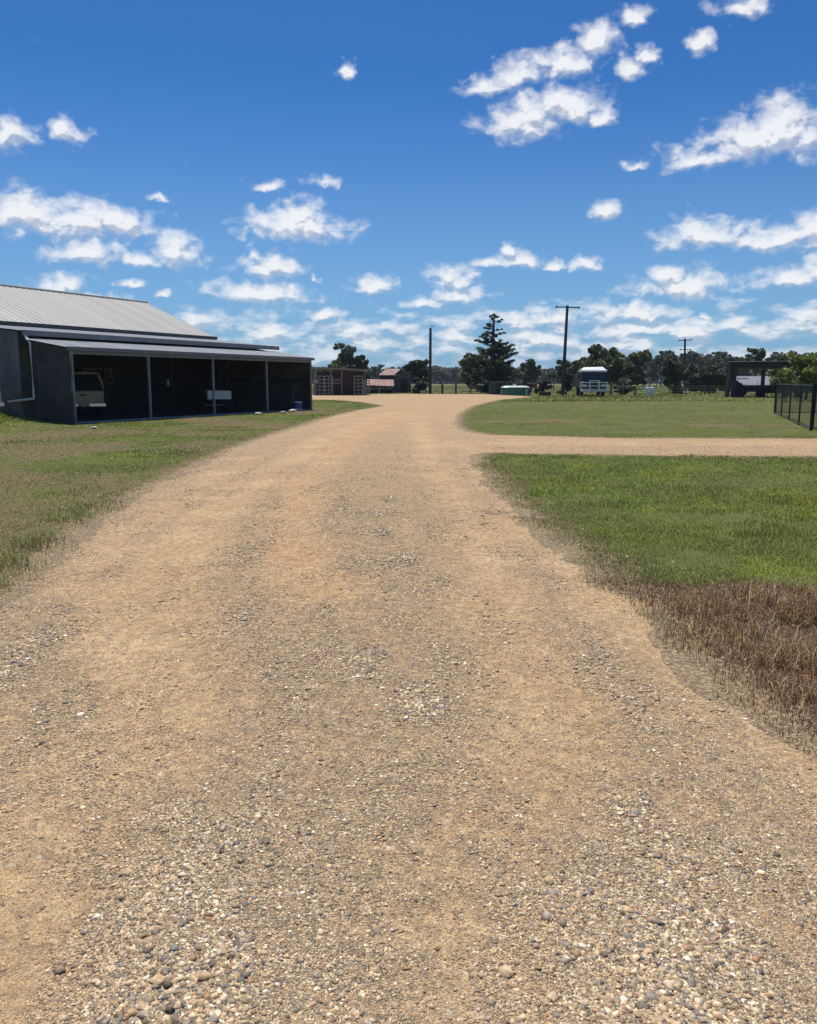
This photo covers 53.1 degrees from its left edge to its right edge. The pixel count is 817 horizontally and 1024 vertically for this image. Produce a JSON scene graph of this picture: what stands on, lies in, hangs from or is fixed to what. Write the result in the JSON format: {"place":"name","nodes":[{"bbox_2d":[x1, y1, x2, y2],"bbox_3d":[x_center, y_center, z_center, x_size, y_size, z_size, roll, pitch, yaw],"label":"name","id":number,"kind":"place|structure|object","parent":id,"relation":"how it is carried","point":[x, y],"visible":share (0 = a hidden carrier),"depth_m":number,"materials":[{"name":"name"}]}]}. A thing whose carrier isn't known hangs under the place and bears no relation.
{"place":"outdoors","nodes":[
{"label":"outdoors","id":0,"kind":"place"},
{"bbox_2d":[0,400,383,607],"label":"verge grass","id":1,"kind":"structure","parent":0,"point":[35,539],"depth_m":15.84,"materials":[{"name":"green plant"}]},
{"bbox_2d":[0,394,816,1023],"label":"gravel road","id":2,"kind":"structure","parent":0,"point":[418,424],"depth_m":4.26,"materials":[{"name":"beige gravel"}]},
{"bbox_2d":[313,381,317,394],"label":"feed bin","id":3,"kind":"object","parent":2,"relation":"on","point":[316,388],"visible":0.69,"depth_m":91.39,"materials":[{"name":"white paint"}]},
{"bbox_2d":[314,376,323,394],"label":"yard panel","id":4,"kind":"object","parent":2,"relation":"on","point":[319,386],"visible":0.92,"depth_m":90.17,"materials":[{"name":"metal"}]},
{"bbox_2d":[324,376,332,394],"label":"yard panel","id":5,"kind":"object","parent":2,"relation":"on","point":[328,383],"visible":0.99,"depth_m":90.07,"materials":[{"name":"metal"}]},
{"bbox_2d":[354,376,362,394],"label":"yard panel","id":6,"kind":"object","parent":2,"relation":"on","point":[358,386],"visible":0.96,"depth_m":90.07,"materials":[{"name":"metal"}]},
{"bbox_2d":[0,381,816,757],"bbox_3d":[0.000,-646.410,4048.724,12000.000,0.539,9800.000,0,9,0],"label":"ground","id":7,"kind":"structure","parent":0,"point":[566,425],"depth_m":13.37,"materials":[{"name":"green plant"}]},
{"bbox_2d":[0,392,4,405],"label":"wagon","id":8,"kind":"object","parent":7,"relation":"on","point":[1,403],"visible":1,"depth_m":29.59,"materials":[{"name":"silver metal"}]},
{"bbox_2d":[0,284,314,423],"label":"machinery shed","id":9,"kind":"structure","parent":7,"relation":"on","point":[51,341],"depth_m":41.21,"materials":[{"name":"metal"}]},
{"bbox_2d":[74,372,105,415],"bbox_3d":[-15.075,-5.377,37.246,2.246,1.938,5.298,-5,10,-27],"label":"truck","id":10,"kind":"object","parent":9,"relation":"on","point":[89,389],"visible":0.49,"depth_m":35.44,"materials":[{"name":"beige paint"}]},
{"bbox_2d":[160,379,169,386],"bbox_3d":[-13.161,-6.992,44.330,0.541,0.440,0.405,3,10,20],"label":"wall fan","id":11,"kind":"object","parent":9,"relation":"attached to","point":[167,382],"depth_m":44.24,"materials":[{"name":"metal"}]},
{"bbox_2d":[199,390,231,410],"bbox_3d":[-10.376,-5.938,43.549,1.620,1.045,2.836,-4,10,-25],"label":"box trailer","id":12,"kind":"object","parent":9,"relation":"on","point":[221,394],"visible":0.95,"depth_m":42.49,"materials":[{"name":"metal"}]},
{"bbox_2d":[290,384,294,409],"bbox_3d":[-6.395,-6.351,45.192,0.080,1.376,0.614,2,9,14],"label":"leaning plank","id":13,"kind":"object","parent":9,"relation":"on","point":[292,396],"visible":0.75,"depth_m":45.18,"materials":[{"name":"wood"}]},
{"bbox_2d":[293,401,301,408],"bbox_3d":[-6.130,-5.882,45.114,0.530,0.450,0.530,0,9,0],"label":"drum","id":14,"kind":"object","parent":9,"relation":"on","point":[297,404],"visible":0.73,"depth_m":44.89,"materials":[{"name":"blue plastic"}]},
{"bbox_2d":[316,358,345,371],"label":"gum tree","id":15,"kind":"object","parent":7,"relation":"on","point":[335,363],"visible":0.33,"depth_m":152.16,"materials":[{"name":"green plant"}]},
{"bbox_2d":[312,367,367,394],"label":"stock shelter","id":16,"kind":"object","parent":7,"relation":"on","point":[343,382],"visible":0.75,"depth_m":92.21,"materials":[{"name":"metal"}]},
{"bbox_2d":[334,371,341,394],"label":"door","id":17,"kind":"structure","parent":16,"relation":"in","point":[337,374],"depth_m":92.08,"materials":[{"name":"red wood"}]},
{"bbox_2d":[343,371,352,394],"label":"door","id":18,"kind":"structure","parent":16,"relation":"in","point":[347,375],"depth_m":92.07,"materials":[{"name":"red wood"}]},
{"bbox_2d":[330,342,359,371],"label":"gum tree","id":19,"kind":"object","parent":7,"relation":"on","point":[345,356],"visible":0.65,"depth_m":146.28,"materials":[{"name":"green plant"}]},
{"bbox_2d":[353,355,371,378],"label":"gum tree","id":20,"kind":"object","parent":7,"relation":"on","point":[361,361],"visible":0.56,"depth_m":147.10,"materials":[{"name":"green plant"}]},
{"bbox_2d":[363,380,369,394],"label":"yard panel","id":21,"kind":"object","parent":7,"relation":"on","point":[366,388],"visible":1,"depth_m":89.42,"materials":[{"name":"metal"}]},
{"bbox_2d":[368,366,380,378],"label":"gum tree","id":22,"kind":"object","parent":7,"relation":"on","point":[374,373],"visible":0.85,"depth_m":339.11,"materials":[{"name":"green plant"}]},
{"bbox_2d":[371,364,384,378],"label":"gum tree","id":23,"kind":"object","parent":7,"relation":"on","point":[381,367],"visible":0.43,"depth_m":396.22,"materials":[{"name":"green plant"}]},
{"bbox_2d":[367,369,411,392],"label":"old barn","id":24,"kind":"structure","parent":7,"relation":"on","point":[394,380],"depth_m":110.52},
{"bbox_2d":[401,379,407,391],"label":"door","id":25,"kind":"structure","parent":24,"relation":"in","point":[404,382],"depth_m":110.64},
{"bbox_2d":[403,359,433,384],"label":"shade tree","id":26,"kind":"object","parent":7,"relation":"on","point":[414,368],"visible":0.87,"depth_m":119.25,"materials":[{"name":"green plant"}]},
{"bbox_2d":[412,377,428,392],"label":"shrub","id":27,"kind":"object","parent":7,"relation":"on","point":[421,385],"visible":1,"depth_m":106.39,"materials":[{"name":"green plant"}]},
{"bbox_2d":[429,325,433,393],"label":"power pole","id":28,"kind":"object","parent":7,"relation":"on","point":[430,360],"visible":0.87,"depth_m":102.17,"materials":[{"name":"brown wood"}]},
{"bbox_2d":[432,367,449,383],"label":"gum tree","id":29,"kind":"object","parent":7,"relation":"on","point":[439,375],"visible":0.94,"depth_m":421.85,"materials":[{"name":"green plant"}]},
{"bbox_2d":[409,383,482,392],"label":"paddock fence","id":30,"kind":"object","parent":7,"relation":"on","point":[446,384],"visible":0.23,"depth_m":108.08,"materials":[{"name":"wood"}]},
{"bbox_2d":[442,369,452,383],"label":"gum tree","id":31,"kind":"object","parent":7,"relation":"on","point":[447,378],"visible":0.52,"depth_m":427.40,"materials":[{"name":"green plant"}]},
{"bbox_2d":[443,366,460,383],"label":"gum tree","id":32,"kind":"object","parent":7,"relation":"on","point":[454,372],"visible":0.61,"depth_m":442.85,"materials":[{"name":"green plant"}]},
{"bbox_2d":[455,379,456,393],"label":"gate post","id":33,"kind":"object","parent":7,"relation":"on","point":[455,386],"visible":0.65,"depth_m":99.73,"materials":[{"name":"wood"}]},
{"bbox_2d":[458,353,484,391],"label":"shade tree","id":34,"kind":"object","parent":7,"relation":"on","point":[466,360],"visible":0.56,"depth_m":124.81,"materials":[{"name":"green plant"}]},
{"bbox_2d":[460,313,522,393],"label":"bunya pine","id":35,"kind":"object","parent":7,"relation":"on","point":[495,363],"visible":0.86,"depth_m":103.72,"materials":[{"name":"green plant"}]},
{"bbox_2d":[489,382,512,394],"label":"garden hut","id":36,"kind":"object","parent":7,"relation":"on","point":[494,388],"visible":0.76,"depth_m":98.84,"materials":[{"name":"green metal"}]},
{"bbox_2d":[496,384,502,394],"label":"door","id":37,"kind":"structure","parent":36,"relation":"in","point":[498,389],"depth_m":98.86,"materials":[{"name":"grey metal"}]},
{"bbox_2d":[485,366,522,381],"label":"shade tree","id":38,"kind":"object","parent":7,"relation":"on","point":[515,377],"visible":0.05,"depth_m":122.57,"materials":[{"name":"green plant"}]},
{"bbox_2d":[500,386,529,395],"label":"water tank","id":39,"kind":"object","parent":7,"relation":"on","point":[516,390],"visible":0.92,"depth_m":91.09,"materials":[{"name":"green plastic"}]},
{"bbox_2d":[516,378,538,392],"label":"tractor","id":40,"kind":"object","parent":7,"relation":"on","point":[531,386],"visible":0.55,"depth_m":106.28,"materials":[{"name":"red paint"}]},
{"bbox_2d":[518,358,541,383],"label":"dome tree","id":41,"kind":"object","parent":7,"relation":"on","point":[529,369],"visible":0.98,"depth_m":186.43,"materials":[{"name":"green plant"}]},
{"bbox_2d":[312,358,767,383],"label":"distant wood","id":42,"kind":"object","parent":7,"relation":"on","point":[550,370],"visible":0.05,"depth_m":471.56,"materials":[{"name":"green plant"}]},
{"bbox_2d":[538,392,550,395],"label":"trough","id":43,"kind":"object","parent":7,"relation":"on","point":[544,393],"visible":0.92,"depth_m":90.76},
{"bbox_2d":[537,377,552,391],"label":"shrub","id":44,"kind":"object","parent":7,"relation":"on","point":[543,386],"visible":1,"depth_m":106.17,"materials":[{"name":"green plant"}]},
{"bbox_2d":[548,359,573,386],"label":"gum tree","id":45,"kind":"object","parent":7,"relation":"on","point":[557,375],"visible":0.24,"depth_m":147.35,"materials":[{"name":"green plant"}]},
{"bbox_2d":[312,385,816,401],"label":"paddock grass","id":46,"kind":"structure","parent":7,"relation":"on","point":[629,396],"depth_m":82.68,"materials":[{"name":"green plant"}]},
{"bbox_2d":[557,371,572,394],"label":"shrub","id":47,"kind":"object","parent":7,"relation":"on","point":[568,383],"visible":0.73,"depth_m":95.54,"materials":[{"name":"green plant"}]},
{"bbox_2d":[556,305,579,394],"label":"power pole","id":48,"kind":"object","parent":7,"relation":"on","point":[564,356],"visible":0.95,"depth_m":92.13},
{"bbox_2d":[566,357,585,380],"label":"gum tree","id":49,"kind":"object","parent":7,"relation":"on","point":[571,369],"visible":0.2,"depth_m":137.29,"materials":[{"name":"green plant"}]},
{"bbox_2d":[573,367,610,395],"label":"truck","id":50,"kind":"object","parent":7,"relation":"on","point":[589,379],"visible":1,"depth_m":84.91,"materials":[{"name":"blue paint"}]},
{"bbox_2d":[571,344,619,372],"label":"gum tree","id":51,"kind":"object","parent":7,"relation":"on","point":[594,351],"visible":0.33,"depth_m":124.33,"materials":[{"name":"green plant"}]},
{"bbox_2d":[593,347,629,385],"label":"gum tree","id":52,"kind":"object","parent":7,"relation":"on","point":[613,364],"visible":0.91,"depth_m":118.83,"materials":[{"name":"green plant"}]},
{"bbox_2d":[610,377,634,394],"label":"shrub","id":53,"kind":"object","parent":7,"relation":"on","point":[622,381],"visible":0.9,"depth_m":98.22,"materials":[{"name":"green plant"}]},
{"bbox_2d":[610,385,651,394],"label":"paddock fence","id":54,"kind":"object","parent":7,"relation":"on","point":[623,386],"visible":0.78,"depth_m":96.33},
{"bbox_2d":[623,352,642,378],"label":"gum tree","id":55,"kind":"object","parent":7,"relation":"on","point":[627,359],"visible":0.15,"depth_m":274.31,"materials":[{"name":"green plant"}]},
{"bbox_2d":[625,349,651,385],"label":"gum tree","id":56,"kind":"object","parent":7,"relation":"on","point":[634,373],"visible":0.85,"depth_m":129.10,"materials":[{"name":"green plant"}]},
{"bbox_2d":[636,351,650,385],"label":"gum tree","id":57,"kind":"object","parent":7,"relation":"on","point":[643,368],"visible":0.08,"depth_m":292.35,"materials":[{"name":"green plant"}]},
{"bbox_2d":[639,351,650,385],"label":"gum tree","id":58,"kind":"object","parent":7,"relation":"on","point":[647,365],"visible":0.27,"depth_m":299.23,"materials":[{"name":"green plant"}]},
{"bbox_2d":[644,387,649,394],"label":"white drum","id":59,"kind":"object","parent":7,"relation":"on","point":[646,391],"visible":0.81,"depth_m":94.16,"materials":[{"name":"paint"}]},
{"bbox_2d":[649,387,653,394],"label":"white drum","id":60,"kind":"object","parent":7,"relation":"on","point":[651,390],"visible":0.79,"depth_m":94.16,"materials":[{"name":"paint"}]},
{"bbox_2d":[647,355,660,385],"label":"gum tree","id":61,"kind":"object","parent":7,"relation":"on","point":[653,375],"visible":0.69,"depth_m":286.21,"materials":[{"name":"green plant"}]},
{"bbox_2d":[654,351,664,385],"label":"gum tree","id":62,"kind":"object","parent":7,"relation":"on","point":[662,353],"visible":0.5,"depth_m":276.66,"materials":[{"name":"green plant"}]},
{"bbox_2d":[661,377,678,392],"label":"shrub","id":63,"kind":"object","parent":7,"relation":"on","point":[675,387],"visible":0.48,"depth_m":110.52,"materials":[{"name":"green plant"}]},
{"bbox_2d":[653,385,705,394],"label":"paddock fence","id":64,"kind":"object","parent":7,"relation":"on","point":[669,391],"visible":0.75,"depth_m":96.92,"materials":[{"name":"wood"}]},
{"bbox_2d":[658,353,705,393],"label":"leaning tree","id":65,"kind":"object","parent":7,"relation":"on","point":[672,369],"visible":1,"depth_m":103.80,"materials":[{"name":"green plant"}]},
{"bbox_2d":[679,353,687,364],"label":"gum tree","id":66,"kind":"object","parent":7,"relation":"on","point":[681,355],"visible":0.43,"depth_m":264.09,"materials":[{"name":"green plant"}]},
{"bbox_2d":[679,339,691,390],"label":"power pole","id":67,"kind":"object","parent":7,"relation":"on","point":[684,381],"visible":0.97,"depth_m":132.49,"materials":[{"name":"brown wood"}]},
{"bbox_2d":[683,350,692,366],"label":"gum tree","id":68,"kind":"object","parent":7,"relation":"on","point":[689,353],"visible":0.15,"depth_m":282.53,"materials":[{"name":"green plant"}]},
{"bbox_2d":[687,352,705,373],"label":"gum tree","id":69,"kind":"object","parent":7,"relation":"on","point":[693,357],"visible":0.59,"depth_m":261.71,"materials":[{"name":"green plant"}]},
{"bbox_2d":[686,351,708,374],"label":"gum tree","id":70,"kind":"object","parent":7,"relation":"on","point":[706,358],"visible":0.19,"depth_m":279.67,"materials":[{"name":"green plant"}]},
{"bbox_2d":[685,365,717,392],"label":"shrub","id":71,"kind":"object","parent":7,"relation":"on","point":[697,382],"visible":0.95,"depth_m":108.23,"materials":[{"name":"green plant"}]},
{"bbox_2d":[702,354,720,368],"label":"gum tree","id":72,"kind":"object","parent":7,"relation":"on","point":[712,358],"visible":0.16,"depth_m":275.17,"materials":[{"name":"green plant"}]},
{"bbox_2d":[706,372,727,392],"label":"shrub","id":73,"kind":"object","parent":7,"relation":"on","point":[720,379],"visible":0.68,"depth_m":109.70,"materials":[{"name":"green plant"}]},
{"bbox_2d":[710,358,725,373],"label":"gum tree","id":74,"kind":"object","parent":7,"relation":"on","point":[714,363],"visible":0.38,"depth_m":268.74,"materials":[{"name":"green plant"}]},
{"bbox_2d":[711,351,730,359],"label":"gum tree","id":75,"kind":"object","parent":7,"relation":"on","point":[723,354],"visible":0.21,"depth_m":291.27,"materials":[{"name":"green plant"}]},
{"bbox_2d":[716,356,733,373],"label":"gum tree","id":76,"kind":"object","parent":7,"relation":"on","point":[725,369],"visible":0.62,"depth_m":246.65,"materials":[{"name":"green plant"}]},
{"bbox_2d":[733,358,741,374],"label":"gum tree","id":77,"kind":"object","parent":7,"relation":"on","point":[738,371],"visible":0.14,"depth_m":251.15,"materials":[{"name":"green plant"}]},
{"bbox_2d":[734,356,748,375],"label":"gum tree","id":78,"kind":"object","parent":7,"relation":"on","point":[740,358],"visible":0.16,"depth_m":305.94,"materials":[{"name":"green plant"}]},
{"bbox_2d":[723,376,770,391],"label":"farm building","id":79,"kind":"structure","parent":7,"relation":"on","point":[753,381],"depth_m":122.71,"materials":[{"name":"metal"}]},
{"bbox_2d":[742,354,752,375],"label":"gum tree","id":80,"kind":"object","parent":7,"relation":"on","point":[746,373],"visible":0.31,"depth_m":306.18,"materials":[{"name":"green plant"}]},
{"bbox_2d":[735,378,762,396],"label":"tractor","id":81,"kind":"object","parent":7,"relation":"on","point":[741,390],"visible":0.94,"depth_m":82.08,"materials":[{"name":"paint"}]},
{"bbox_2d":[742,347,765,375],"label":"gum tree","id":82,"kind":"object","parent":7,"relation":"on","point":[760,353],"visible":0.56,"depth_m":146.68,"materials":[{"name":"green plant"}]},
{"bbox_2d":[724,361,802,397],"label":"open carport","id":83,"kind":"object","parent":7,"relation":"on","point":[733,369],"visible":0.73,"depth_m":80.61,"materials":[{"name":"paint"}]},
{"bbox_2d":[766,354,776,372],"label":"gum tree","id":84,"kind":"object","parent":7,"relation":"on","point":[773,356],"visible":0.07,"depth_m":309.94,"materials":[{"name":"green plant"}]},
{"bbox_2d":[763,385,783,396],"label":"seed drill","id":85,"kind":"object","parent":7,"relation":"on","point":[769,389],"visible":0.53,"depth_m":81.35,"materials":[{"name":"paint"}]},
{"bbox_2d":[765,352,795,394],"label":"citrus tree","id":86,"kind":"object","parent":7,"relation":"on","point":[773,379],"visible":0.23,"depth_m":90.59,"materials":[{"name":"green plant"}]},
{"bbox_2d":[774,383,816,430],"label":"fence","id":87,"kind":"object","parent":7,"relation":"on","point":[791,388],"visible":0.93,"depth_m":36.93,"materials":[{"name":"black metal"}]},
{"bbox_2d":[775,350,816,399],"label":"citrus tree","id":88,"kind":"object","parent":7,"relation":"on","point":[806,365],"visible":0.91,"depth_m":68.68,"materials":[{"name":"green plant"}]},
{"bbox_2d":[0,0,816,380],"label":"sky","id":89,"kind":"structure","parent":0,"point":[305,178],"materials":[{"name":"blue"}]},
{"bbox_2d":[585,568,816,762],"bbox_3d":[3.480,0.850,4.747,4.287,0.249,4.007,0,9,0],"label":"dead grass","id":90,"kind":"structure","parent":0,"point":[784,659],"depth_m":5.28,"materials":[{"name":"brown plant"}]}
]}

